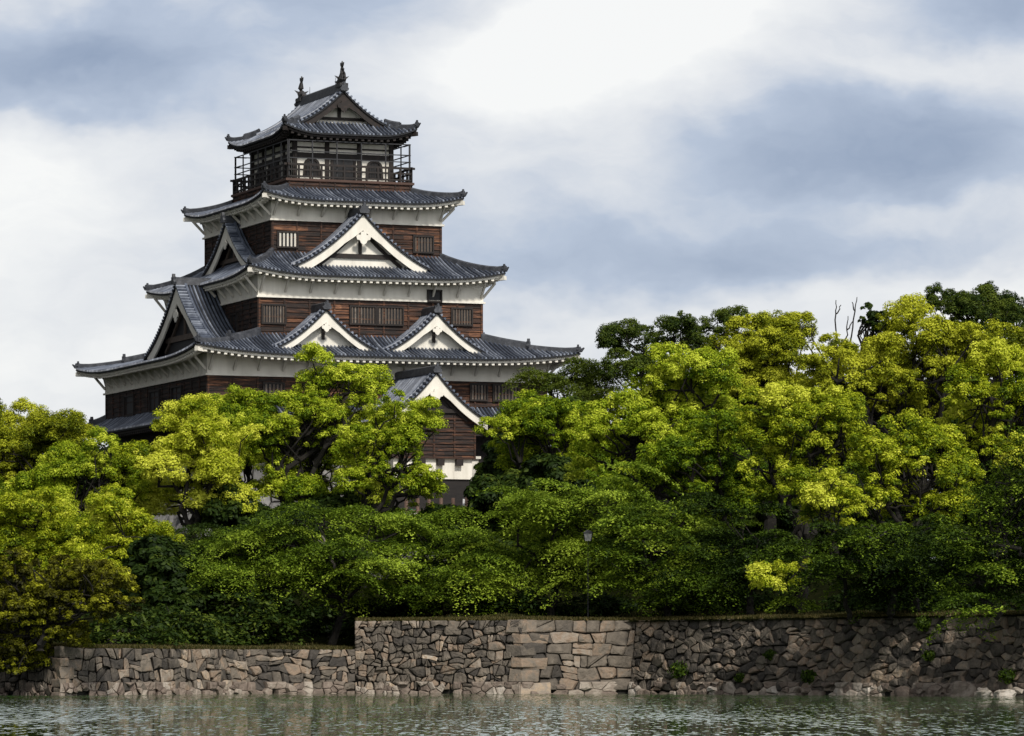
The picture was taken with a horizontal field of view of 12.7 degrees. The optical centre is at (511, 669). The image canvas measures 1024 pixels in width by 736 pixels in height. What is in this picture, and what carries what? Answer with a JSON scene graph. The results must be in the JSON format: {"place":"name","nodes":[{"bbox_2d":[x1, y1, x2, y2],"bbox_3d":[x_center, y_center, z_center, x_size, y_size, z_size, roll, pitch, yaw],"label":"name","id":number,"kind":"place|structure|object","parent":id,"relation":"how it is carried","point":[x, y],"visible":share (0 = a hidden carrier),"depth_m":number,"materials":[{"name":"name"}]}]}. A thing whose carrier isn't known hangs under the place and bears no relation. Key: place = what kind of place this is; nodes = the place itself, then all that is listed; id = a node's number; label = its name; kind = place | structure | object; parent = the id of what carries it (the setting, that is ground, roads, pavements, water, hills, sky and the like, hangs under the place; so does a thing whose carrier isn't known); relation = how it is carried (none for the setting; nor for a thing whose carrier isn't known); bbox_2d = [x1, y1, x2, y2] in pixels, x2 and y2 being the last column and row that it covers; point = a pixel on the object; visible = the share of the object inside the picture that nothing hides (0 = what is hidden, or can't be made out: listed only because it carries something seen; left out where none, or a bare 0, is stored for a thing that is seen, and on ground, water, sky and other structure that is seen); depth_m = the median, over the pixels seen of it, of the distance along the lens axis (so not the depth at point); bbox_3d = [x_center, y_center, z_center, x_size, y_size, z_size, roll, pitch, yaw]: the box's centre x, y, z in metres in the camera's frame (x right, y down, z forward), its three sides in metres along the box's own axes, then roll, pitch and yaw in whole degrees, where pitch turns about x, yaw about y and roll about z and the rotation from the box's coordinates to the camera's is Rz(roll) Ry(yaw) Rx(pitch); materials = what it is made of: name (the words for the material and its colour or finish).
{"place":"outdoors","nodes":[
{"label":"outdoors","id":0,"kind":"place"},
{"bbox_2d":[0,547,145,675],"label":"overhanging bush","id":1,"kind":"object","parent":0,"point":[48,602],"visible":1,"depth_m":188.92,"materials":[{"name":"green plant"}]},
{"bbox_2d":[0,693,1023,735],"bbox_3d":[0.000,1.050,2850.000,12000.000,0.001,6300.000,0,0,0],"label":"moat water","id":2,"kind":"structure","parent":0,"point":[357,714],"depth_m":106.16,"materials":[{"name":"green liquid"}]},
{"bbox_2d":[894,686,909,695],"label":"rock","id":3,"kind":"object","parent":2,"relation":"in","point":[901,691],"visible":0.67,"depth_m":187.71,"materials":[{"name":"stone"}]},
{"bbox_2d":[925,685,942,695],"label":"rock","id":4,"kind":"object","parent":2,"relation":"in","point":[933,690],"visible":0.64,"depth_m":185.71,"materials":[{"name":"stone"}]},
{"bbox_2d":[948,681,975,695],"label":"rock","id":5,"kind":"object","parent":2,"relation":"in","point":[961,688],"visible":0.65,"depth_m":183.90,"materials":[{"name":"stone"}]},
{"bbox_2d":[974,687,992,695],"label":"rock","id":6,"kind":"object","parent":2,"relation":"in","point":[980,691],"visible":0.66,"depth_m":182.56,"materials":[{"name":"stone"}]},
{"bbox_2d":[993,689,1015,696],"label":"rock","id":7,"kind":"object","parent":2,"relation":"in","point":[1005,693],"visible":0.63,"depth_m":181.38,"materials":[{"name":"stone"}]},
{"bbox_2d":[0,572,1023,650],"bbox_3d":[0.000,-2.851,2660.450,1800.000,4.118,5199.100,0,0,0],"label":"ground","id":8,"kind":"structure","parent":0,"point":[817,596],"depth_m":214.83,"materials":[{"name":"green plant"}]},
{"bbox_2d":[0,653,59,695],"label":"stone wall","id":9,"kind":"structure","parent":8,"relation":"on","point":[37,681],"depth_m":190.96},
{"bbox_2d":[0,397,94,578],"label":"camphor tree","id":10,"kind":"object","parent":8,"relation":"on","point":[24,443],"visible":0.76,"depth_m":250.19,"materials":[{"name":"green plant"}]},
{"bbox_2d":[0,476,121,583],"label":"camphor tree","id":11,"kind":"object","parent":8,"relation":"on","point":[47,534],"visible":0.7,"depth_m":223.44,"materials":[{"name":"green plant"}]},
{"bbox_2d":[4,441,158,578],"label":"evergreen tree","id":12,"kind":"object","parent":8,"relation":"on","point":[109,557],"depth_m":251.63,"materials":[{"name":"green plant"}]},
{"bbox_2d":[1,425,169,555],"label":"camphor tree","id":13,"kind":"object","parent":8,"relation":"on","point":[60,467],"visible":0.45,"depth_m":240.48,"materials":[{"name":"green plant"}]},
{"bbox_2d":[55,482,185,578],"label":"camphor tree","id":14,"kind":"object","parent":8,"relation":"on","point":[137,524],"visible":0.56,"depth_m":218.26,"materials":[{"name":"green plant"}]},
{"bbox_2d":[81,604,166,645],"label":"shade shrub","id":15,"kind":"object","parent":8,"relation":"on","point":[103,636],"visible":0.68,"depth_m":198.48,"materials":[{"name":"green plant"}]},
{"bbox_2d":[116,628,145,644],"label":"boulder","id":16,"kind":"object","parent":8,"relation":"on","point":[129,630],"visible":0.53,"depth_m":199.07,"materials":[{"name":"stone"}]},
{"bbox_2d":[89,604,191,649],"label":"shade shrub","id":17,"kind":"object","parent":8,"relation":"on","point":[162,633],"visible":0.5,"depth_m":199.40,"materials":[{"name":"green plant"}]},
{"bbox_2d":[51,646,255,695],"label":"stone wall","id":18,"kind":"structure","parent":8,"relation":"on","point":[121,671],"depth_m":196.04,"materials":[{"name":"stone"}]},
{"bbox_2d":[94,534,252,627],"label":"evergreen tree","id":19,"kind":"object","parent":8,"relation":"on","point":[154,563],"visible":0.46,"depth_m":211.86,"materials":[{"name":"green plant"}]},
{"bbox_2d":[109,391,265,538],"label":"camphor tree","id":20,"kind":"object","parent":8,"relation":"on","point":[211,448],"visible":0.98,"depth_m":236.95,"materials":[{"name":"green plant"}]},
{"bbox_2d":[118,522,263,570],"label":"shade tree","id":21,"kind":"object","parent":8,"relation":"on","point":[190,542],"visible":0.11,"depth_m":224.36,"materials":[{"name":"green plant"}]},
{"bbox_2d":[142,588,240,645],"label":"shade shrub","id":22,"kind":"object","parent":8,"relation":"on","point":[191,628],"visible":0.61,"depth_m":204.27,"materials":[{"name":"green plant"}]},
{"bbox_2d":[182,612,259,645],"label":"shade shrub","id":23,"kind":"object","parent":8,"relation":"on","point":[218,616],"visible":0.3,"depth_m":206.98,"materials":[{"name":"green plant"}]},
{"bbox_2d":[175,383,278,483],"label":"camphor tree","id":24,"kind":"object","parent":8,"relation":"on","point":[240,402],"visible":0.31,"depth_m":251.70,"materials":[{"name":"green plant"}]},
{"bbox_2d":[201,590,298,645],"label":"shade shrub","id":25,"kind":"object","parent":8,"relation":"on","point":[262,614],"visible":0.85,"depth_m":208.44,"materials":[{"name":"green plant"}]},
{"bbox_2d":[151,462,356,546],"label":"stone base","id":26,"kind":"object","parent":8,"relation":"on","point":[270,502],"visible":0.01,"depth_m":264.80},
{"bbox_2d":[72,61,584,466],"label":"castle keep","id":27,"kind":"structure","parent":26,"relation":"on","point":[324,230],"depth_m":271.33,"materials":[{"name":"tile"}]},
{"bbox_2d":[123,394,134,416],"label":"window","id":28,"kind":"structure","parent":27,"relation":"in","point":[130,406],"depth_m":279.50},
{"bbox_2d":[148,389,160,412],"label":"window","id":29,"kind":"structure","parent":27,"relation":"in","point":[157,392],"depth_m":274.63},
{"bbox_2d":[170,385,182,404],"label":"window","id":30,"kind":"structure","parent":27,"relation":"in","point":[179,387],"depth_m":270.28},
{"bbox_2d":[230,313,238,331],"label":"window","id":31,"kind":"structure","parent":27,"relation":"in","point":[236,317],"depth_m":271.43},
{"bbox_2d":[262,382,284,400],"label":"window","id":32,"kind":"structure","parent":27,"relation":"in","point":[275,385],"depth_m":266.25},
{"bbox_2d":[261,303,286,324],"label":"window","id":33,"kind":"structure","parent":27,"relation":"in","point":[269,310],"depth_m":267.68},
{"bbox_2d":[276,231,298,247],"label":"window","id":34,"kind":"structure","parent":27,"relation":"in","point":[283,242],"depth_m":270.71,"materials":[{"name":"paint"}]},
{"bbox_2d":[303,159,319,175],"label":"arched window","id":35,"kind":"structure","parent":27,"relation":"in","point":[315,173],"depth_m":273.96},
{"bbox_2d":[333,160,352,179],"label":"doorway","id":36,"kind":"structure","parent":27,"relation":"in","point":[340,162],"depth_m":274.70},
{"bbox_2d":[349,305,376,325],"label":"window","id":37,"kind":"structure","parent":27,"relation":"in","point":[369,312],"depth_m":269.72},
{"bbox_2d":[367,161,382,178],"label":"arched window","id":38,"kind":"structure","parent":27,"relation":"in","point":[372,163],"depth_m":275.37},
{"bbox_2d":[376,306,403,325],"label":"window","id":39,"kind":"structure","parent":27,"relation":"in","point":[391,312],"depth_m":270.31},
{"bbox_2d":[412,235,433,253],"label":"window","id":40,"kind":"structure","parent":27,"relation":"in","point":[428,248],"depth_m":273.76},
{"bbox_2d":[450,307,472,326],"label":"window","id":41,"kind":"structure","parent":27,"relation":"in","point":[464,314],"depth_m":271.96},
{"bbox_2d":[469,383,487,401],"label":"window","id":42,"kind":"structure","parent":27,"relation":"in","point":[481,388],"depth_m":270.84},
{"bbox_2d":[492,384,518,401],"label":"window","id":43,"kind":"structure","parent":27,"relation":"in","point":[496,388],"depth_m":271.43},
{"bbox_2d":[348,363,487,509],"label":"annex turret","id":44,"kind":"object","parent":26,"relation":"on","point":[450,452],"visible":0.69,"depth_m":263.74,"materials":[{"name":"wood"}]},
{"bbox_2d":[225,573,344,644],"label":"shade shrub","id":45,"kind":"object","parent":8,"relation":"on","point":[292,610],"visible":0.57,"depth_m":210.34,"materials":[{"name":"green plant"}]},
{"bbox_2d":[194,480,400,582],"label":"evergreen tree","id":46,"kind":"object","parent":8,"relation":"on","point":[226,515],"visible":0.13,"depth_m":236.73,"materials":[{"name":"green plant"}]},
{"bbox_2d":[246,649,354,693],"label":"stone wall","id":47,"kind":"structure","parent":8,"relation":"on","point":[285,671],"depth_m":205.38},
{"bbox_2d":[177,497,452,645],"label":"maple tree","id":48,"kind":"object","parent":8,"relation":"on","point":[319,560],"visible":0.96,"depth_m":211.73,"materials":[{"name":"green plant"}]},
{"bbox_2d":[229,341,403,506],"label":"camphor tree","id":49,"kind":"object","parent":8,"relation":"on","point":[313,417],"visible":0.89,"depth_m":240.11,"materials":[{"name":"green plant"}]},
{"bbox_2d":[293,594,360,638],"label":"shade shrub","id":50,"kind":"object","parent":8,"relation":"on","point":[318,627],"visible":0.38,"depth_m":219.84,"materials":[{"name":"green plant"}]},
{"bbox_2d":[319,584,419,645],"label":"shade shrub","id":51,"kind":"object","parent":8,"relation":"on","point":[373,613],"visible":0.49,"depth_m":216.10,"materials":[{"name":"green plant"}]},
{"bbox_2d":[328,388,449,587],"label":"camphor tree","id":52,"kind":"object","parent":8,"relation":"on","point":[404,431],"visible":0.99,"depth_m":235.33,"materials":[{"name":"green plant"}]},
{"bbox_2d":[380,593,458,617],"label":"shade shrub","id":53,"kind":"object","parent":8,"relation":"on","point":[399,607],"visible":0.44,"depth_m":215.02,"materials":[{"name":"green plant"}]},
{"bbox_2d":[370,513,488,579],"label":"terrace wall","id":54,"kind":"structure","parent":8,"relation":"on","point":[408,556],"depth_m":246.93,"materials":[{"name":"stone"}]},
{"bbox_2d":[403,498,467,512],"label":"post fence","id":55,"kind":"object","parent":54,"relation":"on","point":[429,501],"visible":0.39,"depth_m":247.22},
{"bbox_2d":[318,505,556,616],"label":"maple tree","id":56,"kind":"object","parent":8,"relation":"on","point":[456,539],"visible":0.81,"depth_m":212.98,"materials":[{"name":"green plant"}]},
{"bbox_2d":[355,620,521,693],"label":"stone wall","id":57,"kind":"structure","parent":8,"relation":"on","point":[437,657],"depth_m":205.15,"materials":[{"name":"stone"}]},
{"bbox_2d":[433,585,508,614],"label":"shade shrub","id":58,"kind":"object","parent":8,"relation":"on","point":[469,611],"visible":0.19,"depth_m":214.75,"materials":[{"name":"green plant"}]},
{"bbox_2d":[460,587,570,615],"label":"shade shrub","id":59,"kind":"object","parent":8,"relation":"on","point":[520,595],"visible":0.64,"depth_m":211.62,"materials":[{"name":"green plant"}]},
{"bbox_2d":[413,453,625,581],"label":"evergreen tree","id":60,"kind":"object","parent":8,"relation":"on","point":[544,466],"visible":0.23,"depth_m":235.46,"materials":[{"name":"green plant"}]},
{"bbox_2d":[26,608,1023,649],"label":"grass","id":61,"kind":"structure","parent":8,"relation":"on","point":[694,616],"depth_m":204.05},
{"bbox_2d":[416,458,683,616],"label":"maple tree","id":62,"kind":"object","parent":8,"relation":"on","point":[561,509],"visible":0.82,"depth_m":210.88,"materials":[{"name":"green plant"}]},
{"bbox_2d":[471,388,640,477],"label":"camphor tree","id":63,"kind":"object","parent":8,"relation":"on","point":[529,418],"visible":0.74,"depth_m":242.92,"materials":[{"name":"green plant"}]},
{"bbox_2d":[493,356,632,416],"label":"evergreen tree","id":64,"kind":"object","parent":8,"relation":"on","point":[583,388],"visible":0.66,"depth_m":261.57,"materials":[{"name":"green plant"}]},
{"bbox_2d":[506,620,636,693],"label":"stone wall","id":65,"kind":"structure","parent":8,"relation":"on","point":[573,657],"depth_m":204.01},
{"bbox_2d":[530,596,613,616],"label":"shade shrub","id":66,"kind":"object","parent":8,"relation":"on","point":[575,612],"visible":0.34,"depth_m":214.05,"materials":[{"name":"green plant"}]},
{"bbox_2d":[473,394,701,578],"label":"evergreen tree","id":67,"kind":"object","parent":8,"relation":"on","point":[486,466],"visible":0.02,"depth_m":249.37,"materials":[{"name":"green plant"}]},
{"bbox_2d":[583,530,592,616],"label":"street lamp","id":68,"kind":"object","parent":8,"relation":"on","point":[587,535],"visible":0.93,"depth_m":207.14,"materials":[{"name":"metal"}]},
{"bbox_2d":[575,584,655,614],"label":"shade shrub","id":69,"kind":"object","parent":8,"relation":"on","point":[608,599],"visible":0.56,"depth_m":216.07,"materials":[{"name":"green plant"}]},
{"bbox_2d":[562,341,744,589],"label":"camphor tree","id":70,"kind":"object","parent":8,"relation":"on","point":[683,395],"visible":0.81,"depth_m":224.26,"materials":[{"name":"green plant"}]},
{"bbox_2d":[609,591,697,612],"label":"shade shrub","id":71,"kind":"object","parent":8,"relation":"on","point":[636,604],"visible":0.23,"depth_m":215.79,"materials":[{"name":"green plant"}]},
{"bbox_2d":[571,490,763,616],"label":"maple tree","id":72,"kind":"object","parent":8,"relation":"on","point":[652,538],"visible":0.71,"depth_m":206.37,"materials":[{"name":"green plant"}]},
{"bbox_2d":[594,305,750,401],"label":"evergreen tree","id":73,"kind":"object","parent":8,"relation":"on","point":[692,331],"visible":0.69,"depth_m":257.37,"materials":[{"name":"green plant"}]},
{"bbox_2d":[584,406,792,593],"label":"camphor tree","id":74,"kind":"object","parent":8,"relation":"on","point":[679,460],"visible":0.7,"depth_m":212.60,"materials":[{"name":"green plant"}]},
{"bbox_2d":[655,585,738,615],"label":"shade shrub","id":75,"kind":"object","parent":8,"relation":"on","point":[679,611],"visible":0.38,"depth_m":209.03,"materials":[{"name":"green plant"}]},
{"bbox_2d":[633,403,772,572],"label":"evergreen tree","id":76,"kind":"object","parent":8,"relation":"on","point":[755,518],"visible":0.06,"depth_m":244.93,"materials":[{"name":"green plant"}]},
{"bbox_2d":[647,490,849,614],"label":"maple tree","id":77,"kind":"object","parent":8,"relation":"on","point":[750,553],"visible":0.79,"depth_m":201.24,"materials":[{"name":"green plant"}]},
{"bbox_2d":[718,584,780,611],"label":"shade shrub","id":78,"kind":"object","parent":8,"relation":"on","point":[755,603],"visible":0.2,"depth_m":209.35,"materials":[{"name":"green plant"}]},
{"bbox_2d":[699,309,818,543],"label":"camphor tree","id":79,"kind":"object","parent":8,"relation":"on","point":[768,347],"visible":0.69,"depth_m":234.10,"materials":[{"name":"green plant"}]},
{"bbox_2d":[742,587,826,612],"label":"shade shrub","id":80,"kind":"object","parent":8,"relation":"on","point":[784,607],"visible":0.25,"depth_m":204.48,"materials":[{"name":"green plant"}]},
{"bbox_2d":[744,464,868,619],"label":"camphor tree","id":81,"kind":"object","parent":8,"relation":"on","point":[807,485],"visible":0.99,"depth_m":188.77,"materials":[{"name":"green plant"}]},
{"bbox_2d":[731,380,895,612],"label":"camphor tree","id":82,"kind":"object","parent":8,"relation":"on","point":[837,410],"visible":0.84,"depth_m":202.31,"materials":[{"name":"green plant"}]},
{"bbox_2d":[799,298,856,574],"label":"dead tree","id":83,"kind":"object","parent":8,"relation":"on","point":[812,335],"visible":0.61,"depth_m":233.98,"materials":[{"name":"wood"}]},
{"bbox_2d":[820,580,867,611],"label":"shade shrub","id":84,"kind":"object","parent":8,"relation":"on","point":[836,606],"visible":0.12,"depth_m":202.92,"materials":[{"name":"green plant"}]},
{"bbox_2d":[753,413,961,574],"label":"evergreen tree","id":85,"kind":"object","parent":8,"relation":"on","point":[782,523],"visible":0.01,"depth_m":237.26,"materials":[{"name":"green plant"}]},
{"bbox_2d":[857,302,890,574],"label":"pine tree","id":86,"kind":"object","parent":8,"relation":"on","point":[871,321],"visible":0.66,"depth_m":225.68,"materials":[{"name":"green plant"}]},
{"bbox_2d":[787,512,994,623],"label":"maple tree","id":87,"kind":"object","parent":8,"relation":"on","point":[879,553],"visible":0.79,"depth_m":188.12,"materials":[{"name":"green plant"}]},
{"bbox_2d":[817,407,985,611],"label":"camphor tree","id":88,"kind":"object","parent":8,"relation":"on","point":[889,455],"visible":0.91,"depth_m":192.66,"materials":[{"name":"green plant"}]},
{"bbox_2d":[793,292,1023,525],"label":"camphor tree","id":89,"kind":"object","parent":8,"relation":"on","point":[904,371],"visible":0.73,"depth_m":215.02,"materials":[{"name":"green plant"}]},
{"bbox_2d":[864,585,959,612],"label":"shade shrub","id":90,"kind":"object","parent":8,"relation":"on","point":[923,608],"visible":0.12,"depth_m":196.19,"materials":[{"name":"green plant"}]},
{"bbox_2d":[875,530,1023,649],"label":"maple tree","id":91,"kind":"object","parent":8,"relation":"on","point":[1011,568],"visible":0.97,"depth_m":178.81,"materials":[{"name":"green plant"}]},
{"bbox_2d":[888,377,1023,571],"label":"evergreen tree","id":92,"kind":"object","parent":8,"relation":"on","point":[965,520],"visible":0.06,"depth_m":229.42,"materials":[{"name":"green plant"}]},
{"bbox_2d":[910,336,1023,572],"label":"camphor tree","id":93,"kind":"object","parent":8,"relation":"on","point":[1009,392],"visible":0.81,"depth_m":202.90,"materials":[{"name":"green plant"}]},
{"bbox_2d":[936,593,999,610],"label":"shade shrub","id":94,"kind":"object","parent":8,"relation":"on","point":[970,605],"visible":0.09,"depth_m":195.10,"materials":[{"name":"green plant"}]},
{"bbox_2d":[924,280,1023,381],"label":"evergreen tree","id":95,"kind":"object","parent":8,"relation":"on","point":[986,303],"visible":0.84,"depth_m":247.93,"materials":[{"name":"green plant"}]},
{"bbox_2d":[930,423,1023,573],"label":"evergreen tree","id":96,"kind":"object","parent":8,"relation":"on","point":[1008,521],"visible":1,"depth_m":177.87,"materials":[{"name":"green plant"}]},
{"bbox_2d":[979,586,1023,610],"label":"shade shrub","id":97,"kind":"object","parent":8,"relation":"on","point":[1015,607],"visible":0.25,"depth_m":188.25,"materials":[{"name":"green plant"}]},
{"bbox_2d":[0,0,1023,448],"label":"sky","id":98,"kind":"structure","parent":0,"point":[644,160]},
{"bbox_2d":[628,615,1023,696],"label":"stone wall","id":99,"kind":"structure","parent":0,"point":[875,656],"depth_m":193.32,"materials":[{"name":"stone"}]},
{"bbox_2d":[667,660,688,678],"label":"wall weed","id":100,"kind":"object","parent":99,"relation":"attached to","point":[679,670],"depth_m":201.22,"materials":[{"name":"green plant"}]},
{"bbox_2d":[733,672,744,681],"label":"wall weed","id":101,"kind":"object","parent":99,"relation":"attached to","point":[740,676],"depth_m":197.56,"materials":[{"name":"green plant"}]},
{"bbox_2d":[762,649,776,660],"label":"wall weed","id":102,"kind":"object","parent":99,"relation":"attached to","point":[769,654],"depth_m":196.15,"materials":[{"name":"green plant"}]},
{"bbox_2d":[800,669,817,683],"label":"wall weed","id":103,"kind":"object","parent":99,"relation":"attached to","point":[808,676],"depth_m":193.58,"materials":[{"name":"green plant"}]},
{"bbox_2d":[914,615,931,631],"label":"wall weed","id":104,"kind":"object","parent":99,"relation":"attached to","point":[921,623],"depth_m":187.68,"materials":[{"name":"green plant"}]},
{"bbox_2d":[921,650,935,660],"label":"wall weed","id":105,"kind":"object","parent":99,"relation":"attached to","point":[927,656],"depth_m":186.94,"materials":[{"name":"green plant"}]},
{"bbox_2d":[998,668,1016,683],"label":"wall weed","id":106,"kind":"object","parent":99,"relation":"attached to","point":[1007,676],"depth_m":182.31,"materials":[{"name":"green plant"}]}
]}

